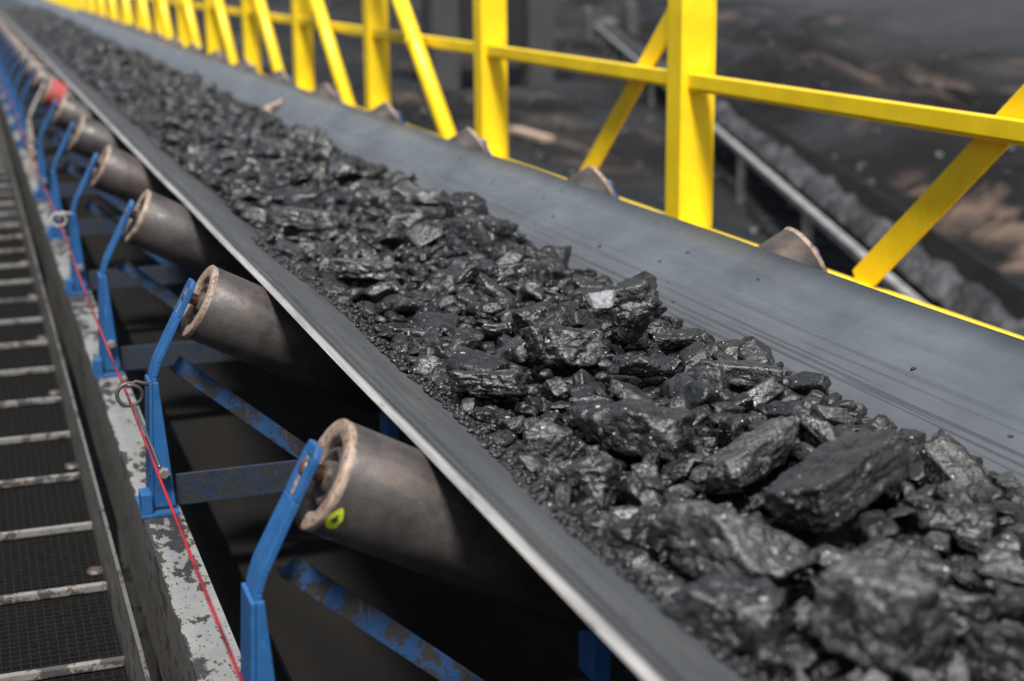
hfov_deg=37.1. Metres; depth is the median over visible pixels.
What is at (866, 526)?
coal lump
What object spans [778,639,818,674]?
coal lump
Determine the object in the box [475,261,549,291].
coal lump
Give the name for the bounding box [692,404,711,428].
coal lump
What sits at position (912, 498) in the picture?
coal lump
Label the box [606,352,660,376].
coal lump
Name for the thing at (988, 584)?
coal lump
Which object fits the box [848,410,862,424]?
coal lump
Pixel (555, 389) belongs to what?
coal lump
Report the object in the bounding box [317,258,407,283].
coal lump
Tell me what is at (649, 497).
coal lump
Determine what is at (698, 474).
coal lump
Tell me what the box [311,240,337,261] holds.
coal lump
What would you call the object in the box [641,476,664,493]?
coal lump
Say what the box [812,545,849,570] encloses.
coal lump
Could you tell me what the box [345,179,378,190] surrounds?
coal lump
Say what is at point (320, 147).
coal lump
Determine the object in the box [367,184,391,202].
coal lump
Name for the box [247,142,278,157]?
coal lump
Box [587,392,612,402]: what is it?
coal lump
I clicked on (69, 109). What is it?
conveyor idler
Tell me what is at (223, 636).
pull cord
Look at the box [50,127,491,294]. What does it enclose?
conveyor idler
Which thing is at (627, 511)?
coal lump
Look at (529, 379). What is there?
coal lump
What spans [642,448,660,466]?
coal lump
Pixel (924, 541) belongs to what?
coal lump
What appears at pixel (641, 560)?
coal lump
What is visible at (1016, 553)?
coal lump
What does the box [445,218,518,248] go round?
coal lump
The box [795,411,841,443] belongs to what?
coal lump
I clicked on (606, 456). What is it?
coal lump
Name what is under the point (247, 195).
coal lump
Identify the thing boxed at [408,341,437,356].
coal lump
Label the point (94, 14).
conveyor idler
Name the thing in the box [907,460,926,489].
coal lump
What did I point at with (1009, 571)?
coal lump
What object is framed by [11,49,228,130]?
conveyor idler
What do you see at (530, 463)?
coal lump
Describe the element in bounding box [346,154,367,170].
coal lump
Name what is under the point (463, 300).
coal lump
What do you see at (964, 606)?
coal lump
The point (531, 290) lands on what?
coal lump
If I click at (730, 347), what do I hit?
coal lump
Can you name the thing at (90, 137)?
conveyor idler
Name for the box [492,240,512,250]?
coal lump
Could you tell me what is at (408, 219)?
coal lump
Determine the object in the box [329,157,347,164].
coal lump
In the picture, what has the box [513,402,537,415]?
coal lump
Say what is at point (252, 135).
coal lump
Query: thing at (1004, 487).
coal lump
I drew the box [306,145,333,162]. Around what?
coal lump
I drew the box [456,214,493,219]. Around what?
coal lump
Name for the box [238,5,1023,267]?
yard rubble
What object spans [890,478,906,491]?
coal lump
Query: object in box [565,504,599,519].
coal lump
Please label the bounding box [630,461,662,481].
coal lump
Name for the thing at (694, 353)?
coal lump
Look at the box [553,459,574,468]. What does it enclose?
coal lump
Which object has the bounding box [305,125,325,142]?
coal lump
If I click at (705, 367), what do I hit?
coal lump
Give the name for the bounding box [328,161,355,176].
coal lump
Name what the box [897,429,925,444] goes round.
coal lump
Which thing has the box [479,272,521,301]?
coal lump
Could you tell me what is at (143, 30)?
conveyor idler
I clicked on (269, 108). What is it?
stick
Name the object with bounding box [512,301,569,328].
coal lump
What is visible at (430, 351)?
coal lump
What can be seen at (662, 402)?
coal lump
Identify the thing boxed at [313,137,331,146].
coal lump
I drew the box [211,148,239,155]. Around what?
coal lump
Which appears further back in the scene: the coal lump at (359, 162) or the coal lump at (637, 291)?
the coal lump at (359, 162)
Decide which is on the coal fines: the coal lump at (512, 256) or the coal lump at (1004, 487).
the coal lump at (512, 256)
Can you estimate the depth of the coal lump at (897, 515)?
1.65 m
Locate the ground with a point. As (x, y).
(982, 218)
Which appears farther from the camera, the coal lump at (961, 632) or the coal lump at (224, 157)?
the coal lump at (224, 157)
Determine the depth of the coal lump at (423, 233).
3.27 m
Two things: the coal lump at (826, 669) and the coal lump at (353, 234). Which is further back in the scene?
the coal lump at (353, 234)
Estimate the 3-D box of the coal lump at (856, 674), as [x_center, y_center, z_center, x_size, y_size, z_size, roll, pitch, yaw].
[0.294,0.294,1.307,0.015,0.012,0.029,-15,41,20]
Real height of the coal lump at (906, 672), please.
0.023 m
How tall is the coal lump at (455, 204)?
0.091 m
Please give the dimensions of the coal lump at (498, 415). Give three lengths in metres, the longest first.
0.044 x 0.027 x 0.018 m
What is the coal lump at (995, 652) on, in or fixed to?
on the coal fines
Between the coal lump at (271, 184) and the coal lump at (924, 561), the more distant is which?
the coal lump at (271, 184)
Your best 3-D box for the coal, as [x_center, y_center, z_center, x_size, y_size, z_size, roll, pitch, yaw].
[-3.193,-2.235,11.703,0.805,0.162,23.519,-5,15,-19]
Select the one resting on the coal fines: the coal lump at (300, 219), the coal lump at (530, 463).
the coal lump at (300, 219)
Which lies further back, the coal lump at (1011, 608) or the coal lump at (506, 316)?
the coal lump at (506, 316)
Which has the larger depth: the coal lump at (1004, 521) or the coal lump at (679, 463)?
the coal lump at (679, 463)
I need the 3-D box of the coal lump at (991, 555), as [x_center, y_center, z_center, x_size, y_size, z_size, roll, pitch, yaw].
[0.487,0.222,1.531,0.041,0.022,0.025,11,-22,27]
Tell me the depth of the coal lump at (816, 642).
1.41 m
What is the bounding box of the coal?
[4,6,1023,680]
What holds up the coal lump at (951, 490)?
on the coal fines
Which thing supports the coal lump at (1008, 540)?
on the coal fines
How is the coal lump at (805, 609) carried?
on the coal
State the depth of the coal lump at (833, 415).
2.01 m
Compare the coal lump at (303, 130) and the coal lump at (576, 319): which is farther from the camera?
the coal lump at (303, 130)
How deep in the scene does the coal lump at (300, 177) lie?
4.19 m
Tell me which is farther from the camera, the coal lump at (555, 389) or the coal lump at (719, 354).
the coal lump at (719, 354)
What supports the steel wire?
attached to the pull cord
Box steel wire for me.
[133,403,161,468]
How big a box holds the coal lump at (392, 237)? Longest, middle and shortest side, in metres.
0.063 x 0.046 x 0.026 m
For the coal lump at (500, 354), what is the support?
on the coal fines
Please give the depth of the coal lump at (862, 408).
2.11 m
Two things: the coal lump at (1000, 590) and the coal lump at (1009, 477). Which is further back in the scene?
the coal lump at (1009, 477)
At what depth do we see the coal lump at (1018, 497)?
1.71 m
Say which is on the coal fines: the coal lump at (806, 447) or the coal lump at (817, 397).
the coal lump at (806, 447)
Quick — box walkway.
[0,128,150,680]
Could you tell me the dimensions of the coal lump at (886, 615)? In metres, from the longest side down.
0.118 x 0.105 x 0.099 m
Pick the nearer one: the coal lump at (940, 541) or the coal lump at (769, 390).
the coal lump at (940, 541)
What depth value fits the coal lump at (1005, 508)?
1.69 m
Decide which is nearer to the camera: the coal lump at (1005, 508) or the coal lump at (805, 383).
the coal lump at (1005, 508)
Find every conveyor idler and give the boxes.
[0,12,99,51]
[0,14,107,56]
[0,17,116,62]
[0,19,126,68]
[0,23,137,75]
[0,27,150,83]
[0,31,166,92]
[2,36,183,102]
[6,42,204,115]
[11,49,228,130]
[17,58,258,148]
[23,83,342,200]
[24,69,294,171]
[47,102,404,239]
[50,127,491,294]
[91,165,618,378]
[115,227,827,518]
[240,419,642,680]
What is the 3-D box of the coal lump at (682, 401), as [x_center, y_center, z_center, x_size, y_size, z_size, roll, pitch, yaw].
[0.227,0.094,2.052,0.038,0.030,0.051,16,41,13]
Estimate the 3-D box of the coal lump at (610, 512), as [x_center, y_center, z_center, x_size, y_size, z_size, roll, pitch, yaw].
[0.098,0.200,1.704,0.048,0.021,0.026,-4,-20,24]
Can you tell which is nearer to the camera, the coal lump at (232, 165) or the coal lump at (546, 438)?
the coal lump at (546, 438)
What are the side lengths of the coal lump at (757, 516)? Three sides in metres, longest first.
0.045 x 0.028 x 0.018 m
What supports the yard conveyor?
on the ground
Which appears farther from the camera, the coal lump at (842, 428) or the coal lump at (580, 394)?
the coal lump at (580, 394)
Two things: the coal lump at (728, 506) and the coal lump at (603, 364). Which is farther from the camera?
the coal lump at (603, 364)
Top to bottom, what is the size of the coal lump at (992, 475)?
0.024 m
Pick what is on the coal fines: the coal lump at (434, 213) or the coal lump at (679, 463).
the coal lump at (434, 213)
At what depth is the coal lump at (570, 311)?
2.54 m
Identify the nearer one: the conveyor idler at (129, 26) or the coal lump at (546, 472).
the coal lump at (546, 472)
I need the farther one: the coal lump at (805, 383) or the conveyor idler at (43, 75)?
the conveyor idler at (43, 75)
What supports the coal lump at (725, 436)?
on the coal
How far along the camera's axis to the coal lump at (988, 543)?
1.57 m
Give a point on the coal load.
(944, 284)
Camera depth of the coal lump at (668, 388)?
2.13 m
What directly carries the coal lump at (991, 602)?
on the coal fines
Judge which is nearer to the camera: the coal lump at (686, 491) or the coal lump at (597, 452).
the coal lump at (686, 491)
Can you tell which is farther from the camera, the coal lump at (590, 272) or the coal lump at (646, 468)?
the coal lump at (590, 272)
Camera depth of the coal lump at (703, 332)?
2.48 m
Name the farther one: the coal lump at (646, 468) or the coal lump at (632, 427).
the coal lump at (632, 427)
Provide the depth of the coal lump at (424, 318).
2.61 m
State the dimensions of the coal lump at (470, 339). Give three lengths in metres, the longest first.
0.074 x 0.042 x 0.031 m
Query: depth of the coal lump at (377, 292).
2.84 m
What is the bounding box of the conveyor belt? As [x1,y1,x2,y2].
[0,0,1023,680]
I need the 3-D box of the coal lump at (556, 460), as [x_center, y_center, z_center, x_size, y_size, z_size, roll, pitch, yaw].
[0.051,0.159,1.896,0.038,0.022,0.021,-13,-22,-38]
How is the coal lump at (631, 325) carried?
on the coal
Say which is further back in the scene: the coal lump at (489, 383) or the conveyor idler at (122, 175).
the conveyor idler at (122, 175)
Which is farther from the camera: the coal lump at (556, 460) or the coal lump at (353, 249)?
the coal lump at (353, 249)
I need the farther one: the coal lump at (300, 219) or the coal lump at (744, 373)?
the coal lump at (300, 219)
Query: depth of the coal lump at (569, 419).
2.06 m
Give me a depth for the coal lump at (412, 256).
3.10 m
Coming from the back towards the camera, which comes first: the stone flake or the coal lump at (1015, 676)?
the stone flake
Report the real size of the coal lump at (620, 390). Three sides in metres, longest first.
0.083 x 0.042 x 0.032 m
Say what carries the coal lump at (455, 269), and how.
on the coal
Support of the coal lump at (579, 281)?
on the coal
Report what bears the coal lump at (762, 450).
on the coal fines
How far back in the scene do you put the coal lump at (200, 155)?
4.82 m
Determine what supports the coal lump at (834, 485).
on the coal fines
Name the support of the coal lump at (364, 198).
on the coal fines
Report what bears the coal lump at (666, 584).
on the conveyor belt
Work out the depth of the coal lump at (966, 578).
1.48 m
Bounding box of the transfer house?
[422,0,553,91]
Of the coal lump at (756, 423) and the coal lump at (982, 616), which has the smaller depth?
the coal lump at (982, 616)
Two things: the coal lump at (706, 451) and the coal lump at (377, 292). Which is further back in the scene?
the coal lump at (377, 292)
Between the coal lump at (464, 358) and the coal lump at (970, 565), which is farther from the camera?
the coal lump at (464, 358)
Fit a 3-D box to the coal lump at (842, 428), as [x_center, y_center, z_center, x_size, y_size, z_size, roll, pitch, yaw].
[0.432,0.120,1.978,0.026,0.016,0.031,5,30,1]
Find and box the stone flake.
[586,289,616,308]
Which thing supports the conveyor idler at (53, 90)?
on the conveyor chassis
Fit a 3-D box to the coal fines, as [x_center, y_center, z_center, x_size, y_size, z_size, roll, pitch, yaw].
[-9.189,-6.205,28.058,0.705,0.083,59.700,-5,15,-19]
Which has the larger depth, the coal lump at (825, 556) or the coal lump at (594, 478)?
the coal lump at (594, 478)
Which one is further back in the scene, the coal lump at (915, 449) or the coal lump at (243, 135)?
the coal lump at (243, 135)
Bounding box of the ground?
[16,0,1023,680]
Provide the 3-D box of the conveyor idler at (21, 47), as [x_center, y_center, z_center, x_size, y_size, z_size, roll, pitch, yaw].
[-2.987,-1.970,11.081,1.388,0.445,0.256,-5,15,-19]
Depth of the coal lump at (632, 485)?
1.76 m
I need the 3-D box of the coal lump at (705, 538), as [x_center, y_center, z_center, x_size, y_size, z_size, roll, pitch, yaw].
[0.225,0.207,1.548,0.158,0.081,0.107,17,12,40]
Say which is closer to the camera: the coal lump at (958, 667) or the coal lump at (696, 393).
the coal lump at (958, 667)
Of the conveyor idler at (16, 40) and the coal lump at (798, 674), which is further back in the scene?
the conveyor idler at (16, 40)
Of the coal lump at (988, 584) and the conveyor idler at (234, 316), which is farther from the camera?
the conveyor idler at (234, 316)
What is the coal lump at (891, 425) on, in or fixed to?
on the coal fines
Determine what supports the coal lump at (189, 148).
on the coal fines
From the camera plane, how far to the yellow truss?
4.59 m
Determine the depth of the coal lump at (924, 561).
1.49 m
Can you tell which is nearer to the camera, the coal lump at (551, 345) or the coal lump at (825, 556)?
the coal lump at (825, 556)
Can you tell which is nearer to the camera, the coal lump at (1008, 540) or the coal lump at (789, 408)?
the coal lump at (1008, 540)
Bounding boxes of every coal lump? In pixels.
[159,134,188,146]
[182,144,201,152]
[193,150,210,160]
[200,150,227,169]
[200,167,229,182]
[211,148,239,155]
[212,154,234,163]
[217,161,239,173]
[228,188,262,203]
[237,131,263,138]
[239,207,271,223]
[245,130,266,144]
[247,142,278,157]
[261,178,290,189]
[264,140,286,147]
[267,186,297,195]
[272,207,350,231]
[273,240,307,262]
[282,190,317,208]
[288,126,308,137]
[289,170,310,185]
[304,164,329,182]
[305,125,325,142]
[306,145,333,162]
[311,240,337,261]
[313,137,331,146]
[315,144,336,151]
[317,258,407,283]
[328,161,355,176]
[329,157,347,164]
[334,168,367,185]
[338,243,366,258]
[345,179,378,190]
[345,228,365,243]
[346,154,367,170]
[351,190,378,208]
[363,281,395,303]
[365,230,399,243]
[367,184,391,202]
[379,229,403,244]
[382,172,415,185]
[386,210,424,229]
[391,282,407,294]
[391,296,424,314]
[392,179,420,197]
[400,206,445,220]
[402,248,420,262]
[403,220,446,248]
[406,329,427,339]
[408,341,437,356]
[409,311,459,336]
[410,355,445,376]
[415,188,448,200]
[415,301,439,313]
[418,347,444,358]
[422,199,441,206]
[422,328,443,351]
[434,370,474,397]
[440,191,489,217]
[442,264,462,276]
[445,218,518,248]
[445,332,484,351]
[445,347,509,371]
[448,370,528,396]
[453,261,480,284]
[455,292,478,316]
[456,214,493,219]
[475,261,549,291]
[477,259,493,265]
[478,322,509,346]
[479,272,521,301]
[490,408,509,425]
[491,335,527,364]
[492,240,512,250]
[494,249,524,264]
[495,350,505,358]
[496,368,532,399]
[497,333,511,348]
[500,312,511,322]
[500,415,525,434]
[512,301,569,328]
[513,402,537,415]
[516,454,548,472]
[519,281,544,302]
[519,323,608,367]
[522,416,569,461]
[536,245,565,270]
[536,465,564,482]
[537,245,571,269]
[541,376,570,401]
[548,456,563,464]
[550,455,620,511]
[552,481,571,506]
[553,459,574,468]
[559,306,574,313]
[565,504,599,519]
[566,401,616,427]
[567,311,598,327]
[570,268,597,278]
[571,404,614,452]
[572,273,604,288]
[572,368,591,385]
[572,388,594,404]
[575,271,662,318]
[579,512,660,553]
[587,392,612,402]
[588,450,605,455]
[595,452,619,475]
[596,511,615,515]
[598,359,611,371]
[600,398,696,461]
[604,328,615,341]
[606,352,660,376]
[607,379,653,401]
[609,505,638,517]
[611,307,651,343]
[613,545,643,561]
[618,470,649,506]
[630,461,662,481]
[630,551,650,571]
[635,560,667,584]
[637,489,662,507]
[638,504,660,519]
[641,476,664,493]
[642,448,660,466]
[645,321,665,338]
[650,343,682,350]
[650,398,669,406]
[650,500,815,586]
[650,573,687,599]
[652,328,705,347]
[652,356,685,378]
[660,372,694,399]
[660,455,695,485]
[662,492,688,506]
[664,570,791,661]
[667,484,694,499]
[668,394,693,409]
[670,591,679,597]
[674,380,716,407]
[678,453,706,465]
[679,341,708,365]
[688,464,708,484]
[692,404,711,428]
[693,366,728,394]
[693,447,720,456]
[698,365,711,370]
[699,328,712,340]
[703,415,799,490]
[709,402,745,414]
[710,350,735,360]
[710,359,783,387]
[716,418,733,447]
[716,502,738,513]
[721,339,740,359]
[728,392,753,412]
[738,336,774,363]
[745,511,767,525]
[746,376,784,410]
[748,418,801,459]
[748,493,770,515]
[751,642,786,677]
[762,429,911,533]
[765,400,824,431]
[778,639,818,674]
[787,371,830,395]
[792,668,809,680]
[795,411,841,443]
[795,598,815,642]
[800,441,815,452]
[803,390,828,405]
[805,639,821,644]
[806,550,957,680]
[809,677,851,680]
[810,659,840,677]
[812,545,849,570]
[817,405,854,425]
[817,569,826,584]
[835,423,855,433]
[846,667,862,680]
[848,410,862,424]
[851,510,900,545]
[854,535,953,588]
[855,403,867,416]
[858,427,874,431]
[860,668,891,680]
[865,414,889,431]
[884,420,897,429]
[885,507,916,523]
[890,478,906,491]
[895,664,942,680]
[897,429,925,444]
[898,534,915,543]
[904,490,933,509]
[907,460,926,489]
[909,442,982,465]
[910,452,916,463]
[913,500,997,540]
[913,536,939,556]
[916,429,991,487]
[917,484,939,500]
[925,531,950,554]
[937,480,972,502]
[939,588,980,625]
[945,655,971,680]
[946,560,980,570]
[948,559,993,595]
[948,580,965,591]
[953,625,966,644]
[957,537,984,553]
[958,616,972,638]
[964,482,1004,503]
[965,622,1023,680]
[971,608,989,624]
[973,556,1023,586]
[977,549,1014,563]
[978,540,999,554]
[978,595,1000,619]
[984,579,1015,590]
[986,547,1023,557]
[988,470,999,486]
[989,499,1021,519]
[992,532,1019,551]
[992,582,1013,601]
[994,516,1013,528]
[996,471,1021,488]
[996,587,1023,624]
[998,481,1012,493]
[1000,619,1022,626]
[1005,486,1023,500]
[1006,523,1023,536]
[1008,672,1023,680]
[1009,491,1023,505]
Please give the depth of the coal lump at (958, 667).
1.29 m
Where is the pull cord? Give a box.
[0,76,243,680]
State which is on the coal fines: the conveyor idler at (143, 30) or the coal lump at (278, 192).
the coal lump at (278, 192)
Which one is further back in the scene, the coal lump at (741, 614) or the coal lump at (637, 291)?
the coal lump at (637, 291)
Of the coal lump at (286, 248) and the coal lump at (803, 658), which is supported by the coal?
the coal lump at (286, 248)
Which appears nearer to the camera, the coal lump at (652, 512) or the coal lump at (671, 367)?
the coal lump at (652, 512)
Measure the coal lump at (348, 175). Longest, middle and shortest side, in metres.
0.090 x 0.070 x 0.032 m
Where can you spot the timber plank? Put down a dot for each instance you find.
(531, 134)
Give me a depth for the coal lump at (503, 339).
2.43 m
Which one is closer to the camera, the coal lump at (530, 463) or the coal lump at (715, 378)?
the coal lump at (530, 463)
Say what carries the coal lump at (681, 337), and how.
on the coal
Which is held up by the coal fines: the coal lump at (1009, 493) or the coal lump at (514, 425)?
the coal lump at (1009, 493)
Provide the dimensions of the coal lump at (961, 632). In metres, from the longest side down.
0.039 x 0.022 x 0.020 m
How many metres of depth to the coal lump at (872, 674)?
1.29 m
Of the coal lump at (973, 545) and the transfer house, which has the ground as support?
the transfer house
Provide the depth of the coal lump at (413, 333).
2.53 m
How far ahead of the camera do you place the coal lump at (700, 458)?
1.88 m
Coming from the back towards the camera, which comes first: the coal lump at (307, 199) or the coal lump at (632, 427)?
the coal lump at (307, 199)
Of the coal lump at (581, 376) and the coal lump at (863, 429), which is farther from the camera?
the coal lump at (581, 376)
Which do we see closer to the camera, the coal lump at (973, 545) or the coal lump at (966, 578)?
the coal lump at (966, 578)
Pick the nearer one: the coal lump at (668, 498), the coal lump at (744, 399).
the coal lump at (668, 498)
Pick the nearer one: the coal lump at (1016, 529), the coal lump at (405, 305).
the coal lump at (1016, 529)
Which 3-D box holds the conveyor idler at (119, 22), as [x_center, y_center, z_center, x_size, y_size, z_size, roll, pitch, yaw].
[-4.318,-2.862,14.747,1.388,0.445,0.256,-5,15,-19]
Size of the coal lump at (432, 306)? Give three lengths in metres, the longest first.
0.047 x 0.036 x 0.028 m
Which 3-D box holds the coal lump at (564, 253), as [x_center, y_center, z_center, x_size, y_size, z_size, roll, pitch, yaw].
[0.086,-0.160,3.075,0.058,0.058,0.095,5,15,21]
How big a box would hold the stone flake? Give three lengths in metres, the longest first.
0.052 x 0.034 x 0.009 m
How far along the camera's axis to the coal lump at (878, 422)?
1.97 m
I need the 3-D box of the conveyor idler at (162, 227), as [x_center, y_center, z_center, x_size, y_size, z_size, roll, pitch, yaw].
[-0.325,-0.187,3.751,1.388,0.445,0.256,-5,15,-19]
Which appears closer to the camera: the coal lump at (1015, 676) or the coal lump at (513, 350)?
the coal lump at (1015, 676)
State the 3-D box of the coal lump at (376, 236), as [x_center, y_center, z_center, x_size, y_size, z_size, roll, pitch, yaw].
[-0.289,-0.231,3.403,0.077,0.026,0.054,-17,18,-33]
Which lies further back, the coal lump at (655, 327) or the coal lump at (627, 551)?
the coal lump at (655, 327)
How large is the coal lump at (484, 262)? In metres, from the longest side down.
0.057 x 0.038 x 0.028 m
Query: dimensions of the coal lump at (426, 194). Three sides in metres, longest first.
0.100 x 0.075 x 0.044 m
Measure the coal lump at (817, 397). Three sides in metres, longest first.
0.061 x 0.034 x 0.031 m
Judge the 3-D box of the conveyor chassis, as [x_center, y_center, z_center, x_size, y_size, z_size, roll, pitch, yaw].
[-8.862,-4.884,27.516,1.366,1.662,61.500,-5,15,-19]
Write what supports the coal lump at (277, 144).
on the coal fines
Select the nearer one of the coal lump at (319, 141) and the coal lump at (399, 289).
the coal lump at (399, 289)
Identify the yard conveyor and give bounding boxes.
[583,1,1023,321]
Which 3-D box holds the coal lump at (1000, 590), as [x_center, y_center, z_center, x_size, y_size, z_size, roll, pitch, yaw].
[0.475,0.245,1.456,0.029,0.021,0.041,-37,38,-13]
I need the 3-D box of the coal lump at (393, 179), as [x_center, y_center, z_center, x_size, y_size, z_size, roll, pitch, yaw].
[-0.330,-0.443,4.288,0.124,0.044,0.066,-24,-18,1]
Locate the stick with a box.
[263,99,282,112]
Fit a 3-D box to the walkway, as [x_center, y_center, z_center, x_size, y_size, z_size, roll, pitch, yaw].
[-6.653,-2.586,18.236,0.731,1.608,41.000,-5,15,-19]
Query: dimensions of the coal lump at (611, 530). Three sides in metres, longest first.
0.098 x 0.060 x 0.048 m
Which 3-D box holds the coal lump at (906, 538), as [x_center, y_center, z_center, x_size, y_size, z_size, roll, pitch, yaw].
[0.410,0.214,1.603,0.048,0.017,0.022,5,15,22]
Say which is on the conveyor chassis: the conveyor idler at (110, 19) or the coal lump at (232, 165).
the conveyor idler at (110, 19)
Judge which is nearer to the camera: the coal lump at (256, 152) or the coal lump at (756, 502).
the coal lump at (756, 502)
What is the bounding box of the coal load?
[601,21,1023,336]
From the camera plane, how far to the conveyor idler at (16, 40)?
11.84 m
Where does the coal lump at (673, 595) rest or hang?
on the conveyor belt
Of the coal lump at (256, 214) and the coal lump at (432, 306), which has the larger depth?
the coal lump at (256, 214)
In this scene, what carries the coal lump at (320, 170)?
on the coal fines
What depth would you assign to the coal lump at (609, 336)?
2.42 m
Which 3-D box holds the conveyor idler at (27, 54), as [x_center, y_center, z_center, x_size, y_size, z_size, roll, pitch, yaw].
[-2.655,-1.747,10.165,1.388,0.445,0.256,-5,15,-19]
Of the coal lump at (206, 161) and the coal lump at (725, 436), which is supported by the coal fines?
the coal lump at (206, 161)
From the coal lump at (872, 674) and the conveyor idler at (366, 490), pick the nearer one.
the coal lump at (872, 674)
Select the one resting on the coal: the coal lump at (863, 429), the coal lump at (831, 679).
the coal lump at (831, 679)
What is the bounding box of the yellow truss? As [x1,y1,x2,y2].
[48,0,1023,339]
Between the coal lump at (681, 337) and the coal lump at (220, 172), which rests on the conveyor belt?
the coal lump at (220, 172)
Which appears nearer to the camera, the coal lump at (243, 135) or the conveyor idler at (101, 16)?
the coal lump at (243, 135)
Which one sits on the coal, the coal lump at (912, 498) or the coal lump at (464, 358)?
the coal lump at (464, 358)
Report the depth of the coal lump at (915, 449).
1.87 m
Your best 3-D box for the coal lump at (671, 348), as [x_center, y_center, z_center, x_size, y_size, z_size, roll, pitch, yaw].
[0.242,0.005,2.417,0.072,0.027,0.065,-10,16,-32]
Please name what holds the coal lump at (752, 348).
on the coal fines
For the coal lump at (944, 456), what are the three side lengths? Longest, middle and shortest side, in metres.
0.104 x 0.058 x 0.033 m
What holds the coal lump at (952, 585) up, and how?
on the coal fines
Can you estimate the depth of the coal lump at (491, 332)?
2.47 m
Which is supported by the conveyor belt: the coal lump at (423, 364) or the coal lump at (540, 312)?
the coal lump at (423, 364)
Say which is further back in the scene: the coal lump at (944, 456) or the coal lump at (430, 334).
the coal lump at (430, 334)
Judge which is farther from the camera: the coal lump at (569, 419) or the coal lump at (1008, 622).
the coal lump at (569, 419)
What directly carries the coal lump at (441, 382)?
on the coal
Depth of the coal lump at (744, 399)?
2.08 m
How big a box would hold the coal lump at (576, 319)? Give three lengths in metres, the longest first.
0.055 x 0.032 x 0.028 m
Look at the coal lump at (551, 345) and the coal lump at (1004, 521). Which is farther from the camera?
the coal lump at (551, 345)
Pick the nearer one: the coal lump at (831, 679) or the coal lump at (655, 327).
the coal lump at (831, 679)
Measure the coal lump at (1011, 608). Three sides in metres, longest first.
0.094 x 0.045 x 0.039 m
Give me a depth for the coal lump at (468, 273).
2.89 m
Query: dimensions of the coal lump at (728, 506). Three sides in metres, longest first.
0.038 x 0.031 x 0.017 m
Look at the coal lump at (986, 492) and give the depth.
1.72 m
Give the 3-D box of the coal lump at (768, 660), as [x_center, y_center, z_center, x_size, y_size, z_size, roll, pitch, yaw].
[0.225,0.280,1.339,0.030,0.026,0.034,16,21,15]
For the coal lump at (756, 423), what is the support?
on the coal
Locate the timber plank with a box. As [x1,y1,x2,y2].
[508,127,554,141]
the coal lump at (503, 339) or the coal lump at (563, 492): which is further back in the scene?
the coal lump at (503, 339)
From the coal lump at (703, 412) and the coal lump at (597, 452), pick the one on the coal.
the coal lump at (597, 452)
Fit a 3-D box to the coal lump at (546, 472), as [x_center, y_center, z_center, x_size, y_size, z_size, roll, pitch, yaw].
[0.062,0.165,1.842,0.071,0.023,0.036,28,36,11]
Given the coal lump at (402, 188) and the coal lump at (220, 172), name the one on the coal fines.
the coal lump at (402, 188)
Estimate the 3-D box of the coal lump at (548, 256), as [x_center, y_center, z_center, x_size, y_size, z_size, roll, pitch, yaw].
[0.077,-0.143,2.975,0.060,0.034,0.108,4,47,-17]
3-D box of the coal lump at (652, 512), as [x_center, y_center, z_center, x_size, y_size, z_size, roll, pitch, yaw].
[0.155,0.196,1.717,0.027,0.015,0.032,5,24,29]
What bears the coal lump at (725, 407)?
on the coal fines
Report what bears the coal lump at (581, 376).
on the coal fines
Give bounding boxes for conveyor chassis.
[0,84,240,680]
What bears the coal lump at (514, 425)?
on the conveyor belt
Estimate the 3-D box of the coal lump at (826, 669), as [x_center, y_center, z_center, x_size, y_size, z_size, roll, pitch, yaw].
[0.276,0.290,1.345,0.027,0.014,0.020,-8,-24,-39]
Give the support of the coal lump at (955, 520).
on the coal fines
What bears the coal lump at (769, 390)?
on the coal fines
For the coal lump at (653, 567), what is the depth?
1.52 m
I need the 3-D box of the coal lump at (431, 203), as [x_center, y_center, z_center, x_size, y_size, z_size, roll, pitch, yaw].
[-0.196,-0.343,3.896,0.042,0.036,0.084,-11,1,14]
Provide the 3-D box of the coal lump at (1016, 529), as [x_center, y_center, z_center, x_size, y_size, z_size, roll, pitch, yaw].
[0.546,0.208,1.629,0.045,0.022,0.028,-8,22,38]
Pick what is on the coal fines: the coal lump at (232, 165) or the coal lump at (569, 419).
the coal lump at (232, 165)
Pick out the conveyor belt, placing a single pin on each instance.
(870, 348)
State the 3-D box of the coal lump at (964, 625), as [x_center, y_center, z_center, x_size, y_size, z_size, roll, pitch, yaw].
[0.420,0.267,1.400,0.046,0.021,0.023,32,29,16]
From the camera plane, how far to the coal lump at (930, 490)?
1.74 m
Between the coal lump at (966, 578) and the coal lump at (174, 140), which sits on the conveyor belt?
the coal lump at (174, 140)
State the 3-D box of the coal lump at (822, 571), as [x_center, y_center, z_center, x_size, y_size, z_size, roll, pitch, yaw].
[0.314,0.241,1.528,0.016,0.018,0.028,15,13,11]
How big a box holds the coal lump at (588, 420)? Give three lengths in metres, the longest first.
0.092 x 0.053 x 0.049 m
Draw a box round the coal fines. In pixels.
[0,0,1021,680]

